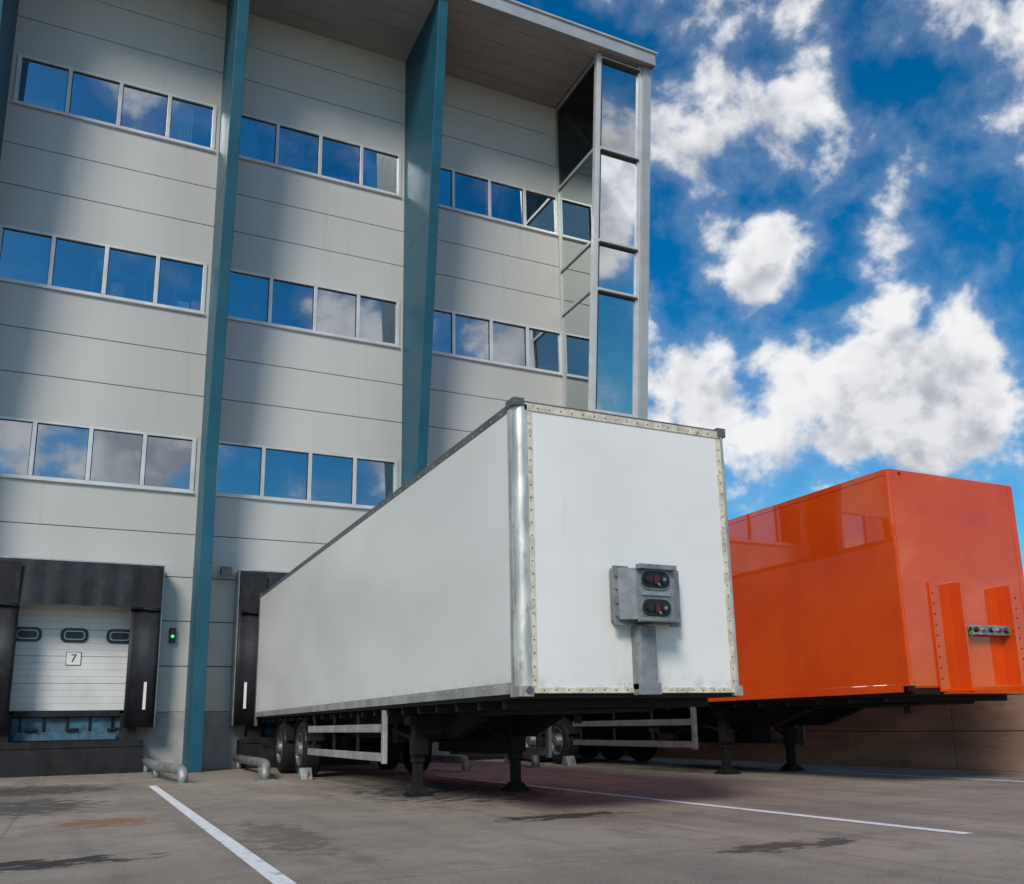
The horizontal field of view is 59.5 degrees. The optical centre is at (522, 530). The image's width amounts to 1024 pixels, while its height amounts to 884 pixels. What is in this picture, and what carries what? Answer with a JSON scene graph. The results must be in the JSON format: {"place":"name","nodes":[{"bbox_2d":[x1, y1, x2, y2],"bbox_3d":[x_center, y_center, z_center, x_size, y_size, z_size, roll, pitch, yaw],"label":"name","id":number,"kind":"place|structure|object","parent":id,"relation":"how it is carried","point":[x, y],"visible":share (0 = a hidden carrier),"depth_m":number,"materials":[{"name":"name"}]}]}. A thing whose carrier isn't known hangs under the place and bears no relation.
{"place":"outdoors","nodes":[
{"label":"outdoors","id":0,"kind":"place"},
{"bbox_2d":[0,60,504,717],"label":"interior","id":1,"kind":"object","parent":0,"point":[62,452],"visible":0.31,"depth_m":25.44,"materials":[{"name":"blue glass"}]},
{"bbox_2d":[0,101,536,472],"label":"blinds","id":2,"kind":"object","parent":1,"relation":"attached to","point":[374,320],"visible":0.72,"depth_m":24.66,"materials":[{"name":"fabric"}]},
{"bbox_2d":[0,755,1023,883],"bbox_3d":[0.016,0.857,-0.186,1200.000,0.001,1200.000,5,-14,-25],"label":"ground","id":3,"kind":"structure","parent":0,"point":[354,824],"depth_m":7.90,"materials":[{"name":"grey asphalt"}]},
{"bbox_2d":[0,711,143,777],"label":"dock leveller","id":4,"kind":"object","parent":3,"relation":"on","point":[71,743],"visible":0.97,"depth_m":19.30,"materials":[{"name":"black rubber"}]},
{"bbox_2d":[139,757,192,784],"bbox_3d":[-7.024,4.607,17.245,0.466,0.324,5.371,6,-14,-29],"label":"wheel guide rail","id":5,"kind":"object","parent":3,"relation":"on","point":[179,770],"visible":1,"depth_m":15.84,"materials":[{"name":"metal"}]},
{"bbox_2d":[149,786,296,883],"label":"road marking","id":6,"kind":"object","parent":3,"relation":"on","point":[270,873],"visible":1,"depth_m":6.86,"materials":[{"name":"paint"}]},
{"bbox_2d":[0,0,447,772],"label":"fins","id":7,"kind":"object","parent":3,"relation":"on","point":[424,122],"visible":0.65,"depth_m":23.10,"materials":[{"name":"teal metal"}]},
{"bbox_2d":[17,0,444,570],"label":"fin joints","id":8,"kind":"object","parent":7,"relation":"attached to","point":[235,173],"visible":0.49,"depth_m":23.28,"materials":[{"name":"teal metal"}]},
{"bbox_2d":[231,755,274,780],"bbox_3d":[-5.397,4.743,18.017,0.466,0.324,5.371,4,-13,-22],"label":"wheel guide rail","id":9,"kind":"object","parent":3,"relation":"on","point":[263,765],"visible":0.99,"depth_m":17.52,"materials":[{"name":"metal"}]},
{"bbox_2d":[135,712,449,771],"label":"plinth","id":10,"kind":"structure","parent":3,"relation":"on","point":[162,738],"depth_m":20.63,"materials":[{"name":"concrete"}]},
{"bbox_2d":[235,722,369,768],"bbox_3d":[-5.318,5.024,21.716,3.100,1.340,1.020,5,-14,-25],"label":"dock leveller","id":11,"kind":"object","parent":3,"relation":"on","point":[249,746],"visible":0.15,"depth_m":20.85,"materials":[{"name":"metal"}]},
{"bbox_2d":[297,767,312,779],"bbox_3d":[-3.818,4.286,15.755,0.200,0.200,0.327,5,-14,-25],"label":"wheel chock","id":12,"kind":"object","parent":3,"relation":"on","point":[305,773],"visible":1,"depth_m":15.66,"materials":[{"name":"metal"}]},
{"bbox_2d":[372,751,475,771],"bbox_3d":[-2.382,4.996,19.448,0.466,0.324,5.371,6,-14,-29],"label":"wheel guide rail","id":13,"kind":"object","parent":3,"relation":"on","point":[463,760],"visible":0.46,"depth_m":17.58,"materials":[{"name":"metal"}]},
{"bbox_2d":[450,752,503,759],"bbox_3d":[-0.501,5.428,24.002,3.100,1.340,1.020,5,-14,-25],"label":"dock leveller","id":14,"kind":"object","parent":3,"relation":"on","point":[473,757],"depth_m":23.08,"materials":[{"name":"black metal"}]},
{"bbox_2d":[254,396,742,796],"bbox_3d":[-1.904,2.136,15.049,2.590,4.031,14.549,5,-14,-25],"label":"semi trailer","id":15,"kind":"object","parent":3,"relation":"on","point":[511,575],"visible":0.99,"depth_m":9.44,"materials":[{"name":"white metal"}]},
{"bbox_2d":[458,752,544,767],"bbox_3d":[-0.536,5.197,20.541,0.456,0.324,4.973,4,-13,-22],"label":"wheel guide rail","id":16,"kind":"object","parent":3,"relation":"on","point":[534,761],"visible":0.54,"depth_m":20.18,"materials":[{"name":"metal"}]},
{"bbox_2d":[562,756,576,765],"bbox_3d":[0.999,4.901,19.017,0.200,0.200,0.327,5,-14,-25],"label":"wheel chock","id":17,"kind":"object","parent":3,"relation":"on","point":[568,761],"visible":1,"depth_m":18.93,"materials":[{"name":"metal"}]},
{"bbox_2d":[551,52,650,755],"bbox_3d":[2.034,-3.662,27.421,1.880,20.458,5.826,5,-14,-25],"label":"corner tower frame","id":18,"kind":"object","parent":3,"relation":"on","point":[640,250],"visible":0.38,"depth_m":26.55,"materials":[{"name":"metal"}]},
{"bbox_2d":[557,63,636,414],"bbox_3d":[2.484,-4.519,26.204,1.400,18.900,2.657,5,-14,-25],"label":"corner tower glass","id":19,"kind":"object","parent":18,"relation":"attached to","point":[615,376],"visible":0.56,"depth_m":26.66,"materials":[{"name":"blue glass"}]},
{"bbox_2d":[434,775,970,833],"bbox_3d":[0.912,3.369,11.493,0.120,0.001,10.856,5,-14,-27],"label":"road marking","id":20,"kind":"object","parent":3,"relation":"on","point":[921,828],"visible":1,"depth_m":8.80,"materials":[{"name":"paint"}]},
{"bbox_2d":[521,468,1023,774],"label":"semi trailer","id":21,"kind":"object","parent":3,"relation":"on","point":[887,587],"visible":0.73,"depth_m":12.57,"materials":[{"name":"orange metal"}]},
{"bbox_2d":[623,694,1023,771],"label":"retaining wall","id":22,"kind":"structure","parent":3,"relation":"on","point":[983,735],"depth_m":15.82,"materials":[{"name":"concrete"}]},
{"bbox_2d":[632,761,1023,781],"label":"road marking","id":23,"kind":"object","parent":3,"relation":"on","point":[848,772],"visible":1,"depth_m":14.33,"materials":[{"name":"paint"}]},
{"bbox_2d":[504,195,555,370],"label":"windows","id":24,"kind":"structure","parent":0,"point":[542,349],"depth_m":33.04,"materials":[{"name":"blue glass"}]},
{"bbox_2d":[0,142,554,579],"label":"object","id":25,"kind":"object","parent":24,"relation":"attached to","point":[202,396],"visible":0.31,"depth_m":22.11,"materials":[{"name":"grey metal"}]},
{"bbox_2d":[8,603,130,713],"bbox_3d":[-10.040,2.769,20.010,2.600,2.600,0.220,5,-14,-25],"label":"dock door","id":26,"kind":"structure","parent":25,"relation":"attached to","point":[48,675],"depth_m":20.01,"materials":[{"name":"white metal"}]},
{"bbox_2d":[0,556,164,742],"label":"dock shelter","id":27,"kind":"object","parent":25,"relation":"attached to","point":[137,589],"visible":0.98,"depth_m":19.75,"materials":[{"name":"rubber"}]},
{"bbox_2d":[168,566,232,642],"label":"dock signal lights","id":28,"kind":"object","parent":25,"relation":"attached to","point":[227,571],"visible":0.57,"depth_m":21.19,"materials":[{"name":"black plastic"}]},
{"bbox_2d":[229,569,288,736],"bbox_3d":[-5.208,3.037,21.835,3.500,3.950,0.695,5,-14,-25],"label":"dock shelter","id":29,"kind":"object","parent":25,"relation":"attached to","point":[252,585],"visible":0.28,"depth_m":21.03,"materials":[{"name":"rubber"}]},
{"bbox_2d":[0,0,562,711],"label":"wall cladding","id":30,"kind":"structure","parent":25,"relation":"attached to","point":[316,82],"depth_m":23.17,"materials":[{"name":"grey metal"}]},
{"bbox_2d":[0,53,562,508],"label":"window frames","id":31,"kind":"structure","parent":25,"relation":"attached to","point":[30,475],"depth_m":23.14,"materials":[{"name":"grey metal"}]},
{"bbox_2d":[364,149,450,206],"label":"window panes","id":32,"kind":"object","parent":31,"relation":"in","point":[388,163],"visible":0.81,"depth_m":26.12,"materials":[{"name":"blue glass"}]},
{"bbox_2d":[470,0,657,221],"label":"roof","id":33,"kind":"structure","parent":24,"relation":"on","point":[621,49],"depth_m":26.46,"materials":[{"name":"metal"}]},
{"bbox_2d":[209,0,600,107],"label":"soffit","id":34,"kind":"structure","parent":33,"relation":"attached to","point":[494,49],"depth_m":26.03,"materials":[{"name":"grey metal"}]},
{"bbox_2d":[515,0,1023,573],"label":"sky","id":35,"kind":"structure","parent":0,"point":[836,236],"materials":[{"name":"blue"}]}
]}

